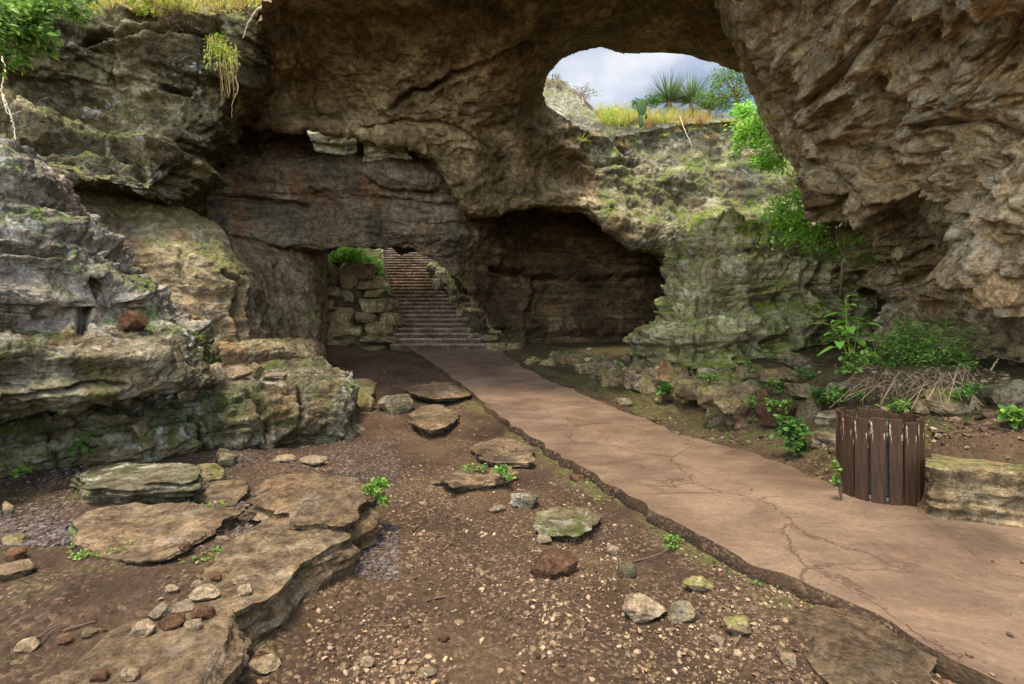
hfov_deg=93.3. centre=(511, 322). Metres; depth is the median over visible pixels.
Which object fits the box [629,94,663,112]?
shrub
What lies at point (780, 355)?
stone
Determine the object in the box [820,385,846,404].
plant
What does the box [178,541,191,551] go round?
stone
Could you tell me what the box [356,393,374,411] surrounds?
stone
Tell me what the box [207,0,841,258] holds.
cave roof
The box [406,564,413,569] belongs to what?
stone
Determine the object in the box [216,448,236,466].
stone
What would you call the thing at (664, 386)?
plant
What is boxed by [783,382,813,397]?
stone
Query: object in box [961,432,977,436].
twig
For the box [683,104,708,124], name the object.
grass tuft
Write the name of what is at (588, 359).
stone
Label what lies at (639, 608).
stone
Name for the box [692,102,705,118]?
grass tuft
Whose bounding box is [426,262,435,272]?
stone
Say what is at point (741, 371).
stone
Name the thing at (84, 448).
plant
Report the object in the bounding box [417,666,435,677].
stone
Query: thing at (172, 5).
grass tuft
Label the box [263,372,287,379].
stone
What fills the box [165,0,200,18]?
grass tuft
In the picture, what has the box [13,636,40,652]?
stone
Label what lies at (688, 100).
yucca
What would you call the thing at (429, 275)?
shrub
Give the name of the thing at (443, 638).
stone
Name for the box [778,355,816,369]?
stone
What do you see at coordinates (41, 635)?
twig
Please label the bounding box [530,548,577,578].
stone
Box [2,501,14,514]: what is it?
stone
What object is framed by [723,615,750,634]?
stone
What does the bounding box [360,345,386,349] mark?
stone
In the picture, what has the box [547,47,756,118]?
sky
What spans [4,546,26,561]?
stone
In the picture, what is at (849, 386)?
stone
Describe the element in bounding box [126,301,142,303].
stone
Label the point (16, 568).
stone
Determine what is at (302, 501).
flagstone
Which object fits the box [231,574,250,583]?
stone
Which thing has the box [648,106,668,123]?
grass tuft
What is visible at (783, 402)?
plant
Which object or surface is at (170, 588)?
stone
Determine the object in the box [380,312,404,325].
stone
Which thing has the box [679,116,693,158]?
branch
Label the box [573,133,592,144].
grass tuft
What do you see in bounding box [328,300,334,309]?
stone
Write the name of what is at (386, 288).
shrub
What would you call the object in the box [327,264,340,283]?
stone
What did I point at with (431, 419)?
flagstone
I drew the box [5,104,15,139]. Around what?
root
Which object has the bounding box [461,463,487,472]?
plant
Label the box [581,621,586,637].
twig
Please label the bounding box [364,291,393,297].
stone
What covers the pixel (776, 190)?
shrub
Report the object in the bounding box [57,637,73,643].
stone
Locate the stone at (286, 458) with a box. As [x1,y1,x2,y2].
[273,454,296,461]
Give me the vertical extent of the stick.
0.309 m
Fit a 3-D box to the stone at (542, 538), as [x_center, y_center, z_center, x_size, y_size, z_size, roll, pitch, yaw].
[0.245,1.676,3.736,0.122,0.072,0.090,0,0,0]
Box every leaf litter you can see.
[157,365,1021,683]
[645,342,969,424]
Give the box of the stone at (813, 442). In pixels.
[808,429,821,447]
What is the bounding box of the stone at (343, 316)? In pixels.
[327,310,355,323]
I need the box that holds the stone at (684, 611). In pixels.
[669,600,698,623]
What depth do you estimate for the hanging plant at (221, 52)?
9.03 m
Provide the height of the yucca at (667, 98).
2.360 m
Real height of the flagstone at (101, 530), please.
0.138 m
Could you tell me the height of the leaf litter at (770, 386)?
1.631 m
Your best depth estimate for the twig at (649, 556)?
3.49 m
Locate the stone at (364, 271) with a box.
[353,262,374,280]
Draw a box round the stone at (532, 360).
[523,356,541,364]
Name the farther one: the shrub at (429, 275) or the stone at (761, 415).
the shrub at (429, 275)
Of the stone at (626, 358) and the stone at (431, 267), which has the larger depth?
the stone at (431, 267)
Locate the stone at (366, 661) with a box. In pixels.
[359,656,374,667]
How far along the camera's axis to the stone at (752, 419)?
6.71 m
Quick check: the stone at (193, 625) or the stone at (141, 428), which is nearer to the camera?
the stone at (193, 625)
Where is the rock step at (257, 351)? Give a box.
[213,337,326,366]
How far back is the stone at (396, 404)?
8.28 m
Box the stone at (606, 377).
[598,369,624,386]
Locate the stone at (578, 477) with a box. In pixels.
[569,474,584,481]
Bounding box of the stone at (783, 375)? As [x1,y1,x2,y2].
[777,370,813,383]
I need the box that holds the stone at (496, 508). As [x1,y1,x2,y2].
[488,505,505,512]
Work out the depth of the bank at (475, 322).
15.48 m
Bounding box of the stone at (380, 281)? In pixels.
[373,276,390,291]
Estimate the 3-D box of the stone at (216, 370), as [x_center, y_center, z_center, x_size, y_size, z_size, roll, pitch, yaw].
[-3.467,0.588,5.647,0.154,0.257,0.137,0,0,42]
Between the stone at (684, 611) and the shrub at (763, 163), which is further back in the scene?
the shrub at (763, 163)
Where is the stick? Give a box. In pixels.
[990,358,998,370]
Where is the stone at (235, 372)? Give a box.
[224,365,252,379]
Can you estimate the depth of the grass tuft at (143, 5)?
8.87 m
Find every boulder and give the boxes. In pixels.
[69,462,203,505]
[353,378,376,395]
[622,207,887,369]
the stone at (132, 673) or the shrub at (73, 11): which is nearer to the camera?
the stone at (132, 673)
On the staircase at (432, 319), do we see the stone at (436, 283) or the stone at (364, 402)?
the stone at (436, 283)
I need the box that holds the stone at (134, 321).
[115,310,148,331]
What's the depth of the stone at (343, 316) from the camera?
14.54 m
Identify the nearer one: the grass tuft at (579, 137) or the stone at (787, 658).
the stone at (787, 658)
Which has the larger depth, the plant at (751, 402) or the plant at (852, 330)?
the plant at (852, 330)
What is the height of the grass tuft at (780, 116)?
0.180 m
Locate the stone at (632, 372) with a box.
[628,370,635,375]
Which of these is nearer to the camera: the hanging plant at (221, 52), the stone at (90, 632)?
the stone at (90, 632)
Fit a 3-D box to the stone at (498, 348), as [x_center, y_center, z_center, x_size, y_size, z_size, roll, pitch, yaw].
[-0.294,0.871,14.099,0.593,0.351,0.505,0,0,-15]
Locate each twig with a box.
[37,625,57,638]
[63,621,94,631]
[393,645,424,659]
[434,592,469,598]
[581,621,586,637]
[632,548,670,562]
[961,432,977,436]
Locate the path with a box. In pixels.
[410,349,1023,683]
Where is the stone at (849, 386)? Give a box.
[826,382,855,395]
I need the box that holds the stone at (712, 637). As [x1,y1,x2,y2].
[708,634,717,640]
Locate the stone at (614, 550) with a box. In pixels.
[607,545,619,555]
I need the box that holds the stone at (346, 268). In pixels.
[339,262,353,274]
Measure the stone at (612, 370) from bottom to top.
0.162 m
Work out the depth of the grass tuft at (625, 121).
16.82 m
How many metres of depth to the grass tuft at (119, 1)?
8.85 m
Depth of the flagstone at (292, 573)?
2.88 m
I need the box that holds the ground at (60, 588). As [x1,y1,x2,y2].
[0,340,1023,683]
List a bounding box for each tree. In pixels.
[545,74,567,95]
[565,82,600,105]
[690,65,753,113]
[746,188,889,298]
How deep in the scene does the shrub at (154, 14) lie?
8.99 m
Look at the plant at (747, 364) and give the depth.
8.47 m
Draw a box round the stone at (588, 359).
[584,357,593,362]
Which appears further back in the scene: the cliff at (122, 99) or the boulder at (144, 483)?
the cliff at (122, 99)
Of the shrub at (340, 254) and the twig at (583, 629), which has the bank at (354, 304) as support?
the shrub at (340, 254)
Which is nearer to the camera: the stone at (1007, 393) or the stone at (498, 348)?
the stone at (1007, 393)
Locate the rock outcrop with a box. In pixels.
[0,138,221,419]
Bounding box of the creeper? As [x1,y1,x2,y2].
[732,220,773,233]
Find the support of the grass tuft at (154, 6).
on the cliff at (122, 99)
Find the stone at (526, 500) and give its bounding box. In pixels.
[510,492,538,508]
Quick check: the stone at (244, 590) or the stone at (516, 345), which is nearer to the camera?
the stone at (244, 590)
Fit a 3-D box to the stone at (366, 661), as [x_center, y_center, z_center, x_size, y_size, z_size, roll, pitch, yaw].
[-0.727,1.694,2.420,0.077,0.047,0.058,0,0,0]
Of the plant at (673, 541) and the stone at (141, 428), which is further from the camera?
the stone at (141, 428)
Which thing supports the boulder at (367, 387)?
on the ground at (60, 588)
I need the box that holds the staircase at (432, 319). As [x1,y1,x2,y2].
[383,248,484,351]
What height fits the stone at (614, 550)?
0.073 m
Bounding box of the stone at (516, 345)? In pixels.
[506,342,523,349]
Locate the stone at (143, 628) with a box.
[130,618,156,638]
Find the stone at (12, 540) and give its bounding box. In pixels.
[1,533,28,546]
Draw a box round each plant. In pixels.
[11,463,37,478]
[67,433,98,460]
[202,31,240,99]
[361,476,393,506]
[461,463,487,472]
[492,464,515,481]
[656,379,673,395]
[663,534,683,548]
[698,372,727,383]
[744,395,757,417]
[745,357,754,373]
[760,397,796,417]
[764,378,785,394]
[768,412,812,454]
[789,365,815,379]
[803,295,881,364]
[808,385,829,405]
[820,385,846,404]
[829,460,842,499]
[832,388,873,405]
[834,348,878,372]
[875,396,912,412]
[948,379,986,405]
[995,404,1023,428]
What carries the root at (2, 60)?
hanging from the cliff at (122, 99)
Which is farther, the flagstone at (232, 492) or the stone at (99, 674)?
the flagstone at (232, 492)
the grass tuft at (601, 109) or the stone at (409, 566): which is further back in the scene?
the grass tuft at (601, 109)
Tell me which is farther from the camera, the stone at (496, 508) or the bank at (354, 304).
the bank at (354, 304)
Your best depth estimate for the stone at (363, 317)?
14.66 m
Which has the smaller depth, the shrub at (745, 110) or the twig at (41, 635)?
the twig at (41, 635)
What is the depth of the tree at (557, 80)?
17.91 m
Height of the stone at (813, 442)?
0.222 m
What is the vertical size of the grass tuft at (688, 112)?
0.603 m
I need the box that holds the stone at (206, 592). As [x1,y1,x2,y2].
[188,583,220,600]
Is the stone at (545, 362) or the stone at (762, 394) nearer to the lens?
the stone at (762, 394)
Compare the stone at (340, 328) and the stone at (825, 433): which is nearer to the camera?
the stone at (825, 433)
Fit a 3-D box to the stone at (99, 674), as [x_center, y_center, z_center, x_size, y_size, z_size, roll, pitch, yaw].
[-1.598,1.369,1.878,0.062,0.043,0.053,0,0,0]
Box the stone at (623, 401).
[613,398,631,405]
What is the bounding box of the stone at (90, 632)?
[81,625,106,637]
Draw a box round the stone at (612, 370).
[609,368,616,373]
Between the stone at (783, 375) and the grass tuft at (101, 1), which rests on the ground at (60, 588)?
the stone at (783, 375)
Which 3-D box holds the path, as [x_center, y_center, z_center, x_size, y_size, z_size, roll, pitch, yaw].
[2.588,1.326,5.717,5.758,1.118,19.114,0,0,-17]
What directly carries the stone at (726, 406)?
on the stones at (741, 389)
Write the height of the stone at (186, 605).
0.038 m
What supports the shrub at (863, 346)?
on the ground at (60, 588)
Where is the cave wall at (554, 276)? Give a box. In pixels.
[204,125,665,343]
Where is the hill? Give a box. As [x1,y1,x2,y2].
[543,79,763,137]
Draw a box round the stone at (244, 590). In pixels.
[237,583,251,595]
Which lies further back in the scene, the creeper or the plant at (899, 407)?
the creeper
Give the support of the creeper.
on the mossy boulder at (730, 299)
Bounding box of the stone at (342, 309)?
[333,307,353,310]
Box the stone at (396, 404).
[377,394,413,414]
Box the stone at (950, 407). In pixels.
[925,387,981,415]
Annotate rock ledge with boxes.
[0,355,365,478]
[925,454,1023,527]
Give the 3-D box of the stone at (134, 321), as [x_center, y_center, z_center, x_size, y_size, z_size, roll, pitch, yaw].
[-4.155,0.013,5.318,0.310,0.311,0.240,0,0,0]
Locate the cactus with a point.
(641, 107)
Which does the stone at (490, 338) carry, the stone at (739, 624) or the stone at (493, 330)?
the stone at (493, 330)
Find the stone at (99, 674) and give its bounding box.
[89,668,108,682]
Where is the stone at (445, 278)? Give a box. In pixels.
[440,274,449,283]
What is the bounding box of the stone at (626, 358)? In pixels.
[621,355,632,361]
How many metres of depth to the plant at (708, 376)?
7.22 m
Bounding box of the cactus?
[637,98,647,126]
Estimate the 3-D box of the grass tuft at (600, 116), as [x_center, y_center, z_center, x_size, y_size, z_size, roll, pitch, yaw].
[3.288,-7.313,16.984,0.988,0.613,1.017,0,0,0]
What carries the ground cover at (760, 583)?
on the ground at (60, 588)
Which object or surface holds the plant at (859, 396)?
on the ground at (60, 588)
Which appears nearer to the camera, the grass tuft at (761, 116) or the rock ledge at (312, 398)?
the rock ledge at (312, 398)
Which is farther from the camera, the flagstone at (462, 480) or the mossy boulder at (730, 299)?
the mossy boulder at (730, 299)
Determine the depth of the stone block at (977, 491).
3.89 m
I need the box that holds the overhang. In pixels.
[714,0,1023,362]
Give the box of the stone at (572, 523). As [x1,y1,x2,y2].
[533,505,601,541]
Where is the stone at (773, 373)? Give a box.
[760,368,791,381]
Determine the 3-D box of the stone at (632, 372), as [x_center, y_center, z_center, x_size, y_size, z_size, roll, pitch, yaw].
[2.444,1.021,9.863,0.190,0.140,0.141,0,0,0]
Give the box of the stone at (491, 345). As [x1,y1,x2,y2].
[484,341,507,349]
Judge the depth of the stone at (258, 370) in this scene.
7.67 m
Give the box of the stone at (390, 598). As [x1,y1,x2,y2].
[386,595,395,600]
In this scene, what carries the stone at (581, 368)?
on the ground at (60, 588)
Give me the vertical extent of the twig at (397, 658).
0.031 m
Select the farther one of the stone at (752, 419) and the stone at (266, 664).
the stone at (752, 419)
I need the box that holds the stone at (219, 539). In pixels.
[215,536,228,542]
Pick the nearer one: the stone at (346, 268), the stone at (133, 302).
the stone at (133, 302)
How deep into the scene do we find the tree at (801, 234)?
9.71 m
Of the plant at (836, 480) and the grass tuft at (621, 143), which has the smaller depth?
the plant at (836, 480)
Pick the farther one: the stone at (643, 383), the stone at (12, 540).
the stone at (643, 383)
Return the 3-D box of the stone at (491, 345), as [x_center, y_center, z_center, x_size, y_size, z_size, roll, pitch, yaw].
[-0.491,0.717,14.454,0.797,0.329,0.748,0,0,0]
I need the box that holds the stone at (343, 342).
[327,339,355,345]
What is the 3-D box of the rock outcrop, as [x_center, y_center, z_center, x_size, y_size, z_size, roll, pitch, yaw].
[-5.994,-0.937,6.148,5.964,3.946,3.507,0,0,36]
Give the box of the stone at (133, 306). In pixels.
[123,303,146,308]
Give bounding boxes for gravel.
[0,440,400,581]
[302,357,1023,683]
[579,341,1018,498]
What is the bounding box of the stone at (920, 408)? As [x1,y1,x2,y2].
[912,399,932,415]
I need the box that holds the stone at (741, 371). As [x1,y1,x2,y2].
[735,364,764,380]
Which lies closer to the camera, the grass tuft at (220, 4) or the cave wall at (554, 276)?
the grass tuft at (220, 4)
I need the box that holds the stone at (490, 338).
[478,334,498,341]
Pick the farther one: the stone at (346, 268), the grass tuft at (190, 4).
the stone at (346, 268)
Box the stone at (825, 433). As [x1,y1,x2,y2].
[813,409,856,448]
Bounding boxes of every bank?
[327,247,389,347]
[431,259,524,345]
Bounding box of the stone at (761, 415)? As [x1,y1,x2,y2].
[754,399,797,427]
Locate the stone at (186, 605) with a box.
[171,599,193,612]
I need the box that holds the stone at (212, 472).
[197,463,225,482]
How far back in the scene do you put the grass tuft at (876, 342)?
9.92 m
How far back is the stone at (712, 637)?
2.56 m
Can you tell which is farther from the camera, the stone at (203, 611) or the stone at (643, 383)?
the stone at (643, 383)
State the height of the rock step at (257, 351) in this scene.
0.898 m
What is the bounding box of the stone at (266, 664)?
[246,654,280,673]
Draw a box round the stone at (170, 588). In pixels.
[165,584,179,592]
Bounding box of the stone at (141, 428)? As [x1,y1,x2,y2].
[132,421,150,437]
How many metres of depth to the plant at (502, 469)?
4.90 m
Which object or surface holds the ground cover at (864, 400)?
on the ground at (60, 588)
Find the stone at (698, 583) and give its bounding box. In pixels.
[682,575,713,590]
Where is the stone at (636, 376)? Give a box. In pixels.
[633,374,641,379]
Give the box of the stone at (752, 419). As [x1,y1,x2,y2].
[746,414,756,421]
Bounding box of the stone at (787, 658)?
[780,652,795,666]
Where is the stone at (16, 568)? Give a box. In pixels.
[0,558,37,579]
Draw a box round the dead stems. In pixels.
[823,363,988,409]
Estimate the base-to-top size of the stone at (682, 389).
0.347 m
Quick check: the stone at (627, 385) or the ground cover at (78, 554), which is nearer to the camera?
the ground cover at (78, 554)
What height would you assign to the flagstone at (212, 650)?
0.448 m
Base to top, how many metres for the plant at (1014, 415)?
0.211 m
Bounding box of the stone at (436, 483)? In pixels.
[431,481,441,484]
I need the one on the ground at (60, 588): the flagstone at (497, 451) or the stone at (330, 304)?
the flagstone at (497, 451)
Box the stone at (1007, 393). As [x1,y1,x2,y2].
[982,379,1023,406]
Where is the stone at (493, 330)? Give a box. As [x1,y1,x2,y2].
[489,328,500,334]
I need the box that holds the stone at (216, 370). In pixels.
[210,362,223,383]
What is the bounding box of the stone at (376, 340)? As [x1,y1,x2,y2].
[360,335,399,344]
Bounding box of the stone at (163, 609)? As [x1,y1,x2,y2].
[147,601,175,619]
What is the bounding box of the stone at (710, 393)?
[697,382,732,403]
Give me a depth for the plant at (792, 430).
5.58 m
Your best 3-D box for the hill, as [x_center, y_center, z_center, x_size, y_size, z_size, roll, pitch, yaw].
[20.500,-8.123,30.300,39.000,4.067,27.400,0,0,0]
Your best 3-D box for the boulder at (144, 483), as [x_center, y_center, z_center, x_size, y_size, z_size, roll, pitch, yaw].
[-3.322,1.429,4.265,1.431,0.276,0.825,0,0,0]
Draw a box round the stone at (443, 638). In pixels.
[437,634,449,641]
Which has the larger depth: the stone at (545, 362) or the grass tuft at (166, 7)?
the stone at (545, 362)
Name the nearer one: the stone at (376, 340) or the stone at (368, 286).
the stone at (376, 340)
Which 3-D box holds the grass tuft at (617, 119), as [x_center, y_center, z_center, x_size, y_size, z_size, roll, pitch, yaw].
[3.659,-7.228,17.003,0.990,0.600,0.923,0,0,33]
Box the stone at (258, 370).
[250,362,264,378]
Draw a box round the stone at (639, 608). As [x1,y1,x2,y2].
[622,593,666,622]
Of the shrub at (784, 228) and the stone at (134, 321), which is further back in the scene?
the shrub at (784, 228)
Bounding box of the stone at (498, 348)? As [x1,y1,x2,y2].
[493,347,506,350]
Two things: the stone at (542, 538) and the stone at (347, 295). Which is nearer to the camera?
the stone at (542, 538)
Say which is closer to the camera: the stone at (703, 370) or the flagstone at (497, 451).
the flagstone at (497, 451)
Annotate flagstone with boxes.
[37,596,250,683]
[72,502,245,563]
[198,478,248,506]
[199,519,361,642]
[246,473,382,549]
[402,381,470,401]
[408,404,459,435]
[438,465,518,492]
[469,437,534,467]
[787,604,937,683]
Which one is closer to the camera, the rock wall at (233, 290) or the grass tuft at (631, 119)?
the rock wall at (233, 290)
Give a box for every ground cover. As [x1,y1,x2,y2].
[67,488,231,562]
[560,471,813,605]
[613,344,953,469]
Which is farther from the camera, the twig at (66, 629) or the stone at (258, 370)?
the stone at (258, 370)
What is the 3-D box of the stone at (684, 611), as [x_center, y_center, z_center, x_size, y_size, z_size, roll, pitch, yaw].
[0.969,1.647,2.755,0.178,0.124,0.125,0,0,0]
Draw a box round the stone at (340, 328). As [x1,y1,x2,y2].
[328,322,353,336]
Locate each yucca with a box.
[636,68,694,112]
[668,70,715,116]
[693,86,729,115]
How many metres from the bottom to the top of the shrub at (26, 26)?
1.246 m
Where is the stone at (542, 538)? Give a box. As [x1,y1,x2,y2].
[536,534,551,543]
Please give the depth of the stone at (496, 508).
4.38 m
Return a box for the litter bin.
[836,407,924,506]
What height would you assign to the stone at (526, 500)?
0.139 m
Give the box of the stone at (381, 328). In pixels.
[365,321,397,335]
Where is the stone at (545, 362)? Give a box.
[538,359,555,365]
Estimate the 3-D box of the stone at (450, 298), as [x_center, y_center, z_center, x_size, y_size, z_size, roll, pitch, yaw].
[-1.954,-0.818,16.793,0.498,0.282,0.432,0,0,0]
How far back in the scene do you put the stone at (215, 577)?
2.65 m
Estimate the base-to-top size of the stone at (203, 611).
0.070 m
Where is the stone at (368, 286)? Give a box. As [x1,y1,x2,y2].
[357,281,380,290]
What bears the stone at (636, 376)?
on the stone at (643, 383)
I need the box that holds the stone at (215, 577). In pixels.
[210,573,221,580]
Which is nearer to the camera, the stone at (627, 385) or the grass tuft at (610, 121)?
the stone at (627, 385)
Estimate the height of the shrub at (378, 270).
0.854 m
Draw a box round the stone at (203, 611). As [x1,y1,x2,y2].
[191,605,215,618]
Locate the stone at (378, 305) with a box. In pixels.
[358,297,398,312]
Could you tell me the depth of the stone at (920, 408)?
4.84 m
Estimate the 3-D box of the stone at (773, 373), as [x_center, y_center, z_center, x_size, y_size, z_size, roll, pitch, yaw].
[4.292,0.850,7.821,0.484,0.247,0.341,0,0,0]
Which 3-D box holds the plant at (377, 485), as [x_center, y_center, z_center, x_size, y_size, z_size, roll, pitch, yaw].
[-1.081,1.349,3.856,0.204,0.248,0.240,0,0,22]
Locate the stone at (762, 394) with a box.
[756,388,767,402]
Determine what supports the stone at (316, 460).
on the ground at (60, 588)
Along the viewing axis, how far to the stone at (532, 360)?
12.10 m
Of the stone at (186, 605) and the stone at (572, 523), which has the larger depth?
the stone at (572, 523)
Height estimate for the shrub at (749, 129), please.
1.594 m
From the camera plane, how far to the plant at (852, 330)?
7.55 m
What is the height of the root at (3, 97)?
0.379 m
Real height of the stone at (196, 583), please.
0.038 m
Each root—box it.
[0,56,7,104]
[1,94,21,114]
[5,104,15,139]
[242,5,261,37]
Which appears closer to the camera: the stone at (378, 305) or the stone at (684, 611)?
the stone at (684, 611)
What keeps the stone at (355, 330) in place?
on the bank at (354, 304)
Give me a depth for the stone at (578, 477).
5.19 m
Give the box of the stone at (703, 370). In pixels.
[696,367,719,378]
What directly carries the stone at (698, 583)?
on the ground at (60, 588)
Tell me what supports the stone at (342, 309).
on the stone at (343, 316)
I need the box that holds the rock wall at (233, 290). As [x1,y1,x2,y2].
[74,187,328,344]
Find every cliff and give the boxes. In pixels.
[0,0,276,216]
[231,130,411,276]
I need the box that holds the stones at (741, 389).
[549,349,821,430]
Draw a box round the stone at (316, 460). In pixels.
[300,455,327,465]
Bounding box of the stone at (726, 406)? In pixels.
[712,399,742,412]
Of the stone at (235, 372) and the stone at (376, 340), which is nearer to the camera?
the stone at (235, 372)
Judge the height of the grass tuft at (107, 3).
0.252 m
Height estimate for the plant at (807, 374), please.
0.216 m
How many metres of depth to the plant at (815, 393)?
6.04 m
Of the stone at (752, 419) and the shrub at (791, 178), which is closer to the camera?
the stone at (752, 419)
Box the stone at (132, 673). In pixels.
[120,666,139,680]
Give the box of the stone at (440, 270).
[436,267,445,277]
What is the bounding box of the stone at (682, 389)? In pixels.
[673,380,696,400]
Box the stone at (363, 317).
[355,312,376,322]
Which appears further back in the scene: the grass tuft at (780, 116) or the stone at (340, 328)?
the stone at (340, 328)
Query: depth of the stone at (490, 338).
14.63 m
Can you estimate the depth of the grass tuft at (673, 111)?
19.28 m
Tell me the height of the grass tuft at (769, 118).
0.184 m
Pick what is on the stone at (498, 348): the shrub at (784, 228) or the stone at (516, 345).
the stone at (516, 345)
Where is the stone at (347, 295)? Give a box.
[341,290,353,301]
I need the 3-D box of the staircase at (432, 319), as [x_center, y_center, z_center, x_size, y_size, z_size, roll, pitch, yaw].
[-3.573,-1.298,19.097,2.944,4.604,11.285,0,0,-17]
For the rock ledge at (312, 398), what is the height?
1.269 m
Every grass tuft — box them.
[82,1,101,9]
[91,0,114,10]
[98,0,131,10]
[105,0,138,10]
[114,0,152,16]
[126,0,152,12]
[142,0,173,14]
[149,0,178,12]
[162,0,193,15]
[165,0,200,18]
[176,0,211,13]
[188,0,215,11]
[193,0,226,17]
[202,0,237,14]
[216,0,243,13]
[221,0,252,14]
[248,0,261,8]
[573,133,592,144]
[589,101,609,116]
[594,104,619,124]
[594,106,610,122]
[612,112,626,124]
[617,110,633,124]
[618,103,638,121]
[619,136,632,150]
[643,103,661,124]
[643,110,658,125]
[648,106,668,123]
[660,102,677,123]
[660,102,684,119]
[668,104,698,125]
[669,114,691,125]
[681,103,696,117]
[682,97,698,116]
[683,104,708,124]
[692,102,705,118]
[695,109,717,124]
[752,108,769,122]
[760,113,777,123]
[767,112,783,122]
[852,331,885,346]
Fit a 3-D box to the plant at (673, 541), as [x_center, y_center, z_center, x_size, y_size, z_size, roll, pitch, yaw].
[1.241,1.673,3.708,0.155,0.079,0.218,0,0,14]
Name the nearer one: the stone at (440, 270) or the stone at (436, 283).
the stone at (436, 283)
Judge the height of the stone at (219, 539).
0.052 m
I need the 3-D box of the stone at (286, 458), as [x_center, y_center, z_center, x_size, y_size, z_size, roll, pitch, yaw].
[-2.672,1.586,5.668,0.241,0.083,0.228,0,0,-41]
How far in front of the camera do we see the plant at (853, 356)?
6.16 m
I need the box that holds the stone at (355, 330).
[349,326,362,335]
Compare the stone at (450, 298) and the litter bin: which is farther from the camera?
the stone at (450, 298)
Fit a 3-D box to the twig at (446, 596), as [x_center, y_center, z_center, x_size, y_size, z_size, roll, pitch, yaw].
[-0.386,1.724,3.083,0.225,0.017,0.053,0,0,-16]
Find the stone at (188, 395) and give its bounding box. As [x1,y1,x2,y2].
[177,390,195,399]
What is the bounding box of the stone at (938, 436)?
[934,433,942,438]
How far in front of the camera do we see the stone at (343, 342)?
13.86 m
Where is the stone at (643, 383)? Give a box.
[631,374,658,392]
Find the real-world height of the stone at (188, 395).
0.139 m
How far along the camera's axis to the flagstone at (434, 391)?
9.39 m
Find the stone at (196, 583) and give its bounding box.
[190,579,202,587]
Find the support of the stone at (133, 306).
on the rock outcrop
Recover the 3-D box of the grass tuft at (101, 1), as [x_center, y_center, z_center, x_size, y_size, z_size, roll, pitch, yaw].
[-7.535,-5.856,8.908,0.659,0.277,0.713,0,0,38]
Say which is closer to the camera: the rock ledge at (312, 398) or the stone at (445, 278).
the rock ledge at (312, 398)
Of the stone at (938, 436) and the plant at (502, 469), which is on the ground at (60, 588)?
the stone at (938, 436)
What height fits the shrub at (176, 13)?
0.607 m
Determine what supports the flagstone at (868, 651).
on the ground at (60, 588)
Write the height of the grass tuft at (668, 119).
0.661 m
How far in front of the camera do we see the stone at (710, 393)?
7.05 m
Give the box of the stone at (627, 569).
[617,562,636,578]
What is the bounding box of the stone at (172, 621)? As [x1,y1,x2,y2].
[158,612,185,630]
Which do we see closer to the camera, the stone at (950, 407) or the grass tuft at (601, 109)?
the stone at (950, 407)
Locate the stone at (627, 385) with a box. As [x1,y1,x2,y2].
[623,381,632,388]
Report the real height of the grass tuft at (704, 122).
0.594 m
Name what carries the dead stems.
on the ground at (60, 588)
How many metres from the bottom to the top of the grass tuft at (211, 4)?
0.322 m
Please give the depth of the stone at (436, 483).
5.02 m
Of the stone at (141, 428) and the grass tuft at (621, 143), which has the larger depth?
the grass tuft at (621, 143)
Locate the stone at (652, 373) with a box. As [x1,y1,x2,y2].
[649,370,655,376]
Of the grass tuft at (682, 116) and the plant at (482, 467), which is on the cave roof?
the grass tuft at (682, 116)
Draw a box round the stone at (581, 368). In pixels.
[572,363,601,373]
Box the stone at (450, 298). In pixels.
[448,296,454,302]
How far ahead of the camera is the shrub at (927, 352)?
6.59 m
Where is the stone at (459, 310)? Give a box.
[456,307,477,316]
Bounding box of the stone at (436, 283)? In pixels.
[431,277,441,289]
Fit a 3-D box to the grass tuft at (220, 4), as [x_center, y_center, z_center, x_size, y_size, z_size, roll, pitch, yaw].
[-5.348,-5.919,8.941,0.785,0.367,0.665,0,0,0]
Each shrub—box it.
[0,0,66,79]
[54,0,105,27]
[124,0,196,17]
[151,0,195,31]
[327,246,378,265]
[369,258,383,274]
[381,286,395,293]
[427,272,433,278]
[447,270,462,287]
[598,102,634,135]
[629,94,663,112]
[721,107,772,161]
[725,99,757,121]
[745,135,789,178]
[756,180,796,203]
[759,192,835,256]
[777,168,800,195]
[841,344,901,365]
[855,314,991,370]
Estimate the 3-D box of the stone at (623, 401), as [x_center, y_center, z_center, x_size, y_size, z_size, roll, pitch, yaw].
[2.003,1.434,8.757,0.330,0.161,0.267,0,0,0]
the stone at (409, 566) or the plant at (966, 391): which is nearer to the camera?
the stone at (409, 566)
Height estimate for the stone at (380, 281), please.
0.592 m
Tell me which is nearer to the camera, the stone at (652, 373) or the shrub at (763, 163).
the stone at (652, 373)
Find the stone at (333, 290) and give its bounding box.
[328,285,341,296]
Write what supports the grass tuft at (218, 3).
on the cliff at (122, 99)
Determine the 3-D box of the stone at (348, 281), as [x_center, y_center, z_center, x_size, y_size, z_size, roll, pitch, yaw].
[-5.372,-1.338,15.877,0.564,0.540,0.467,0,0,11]
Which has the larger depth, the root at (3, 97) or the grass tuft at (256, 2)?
the grass tuft at (256, 2)
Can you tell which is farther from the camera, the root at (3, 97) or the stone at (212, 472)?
the root at (3, 97)
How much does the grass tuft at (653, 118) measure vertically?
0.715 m
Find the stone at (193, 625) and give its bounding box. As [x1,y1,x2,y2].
[184,618,202,631]
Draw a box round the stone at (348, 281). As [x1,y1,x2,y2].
[339,274,357,288]
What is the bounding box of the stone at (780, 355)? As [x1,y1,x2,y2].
[777,353,793,357]

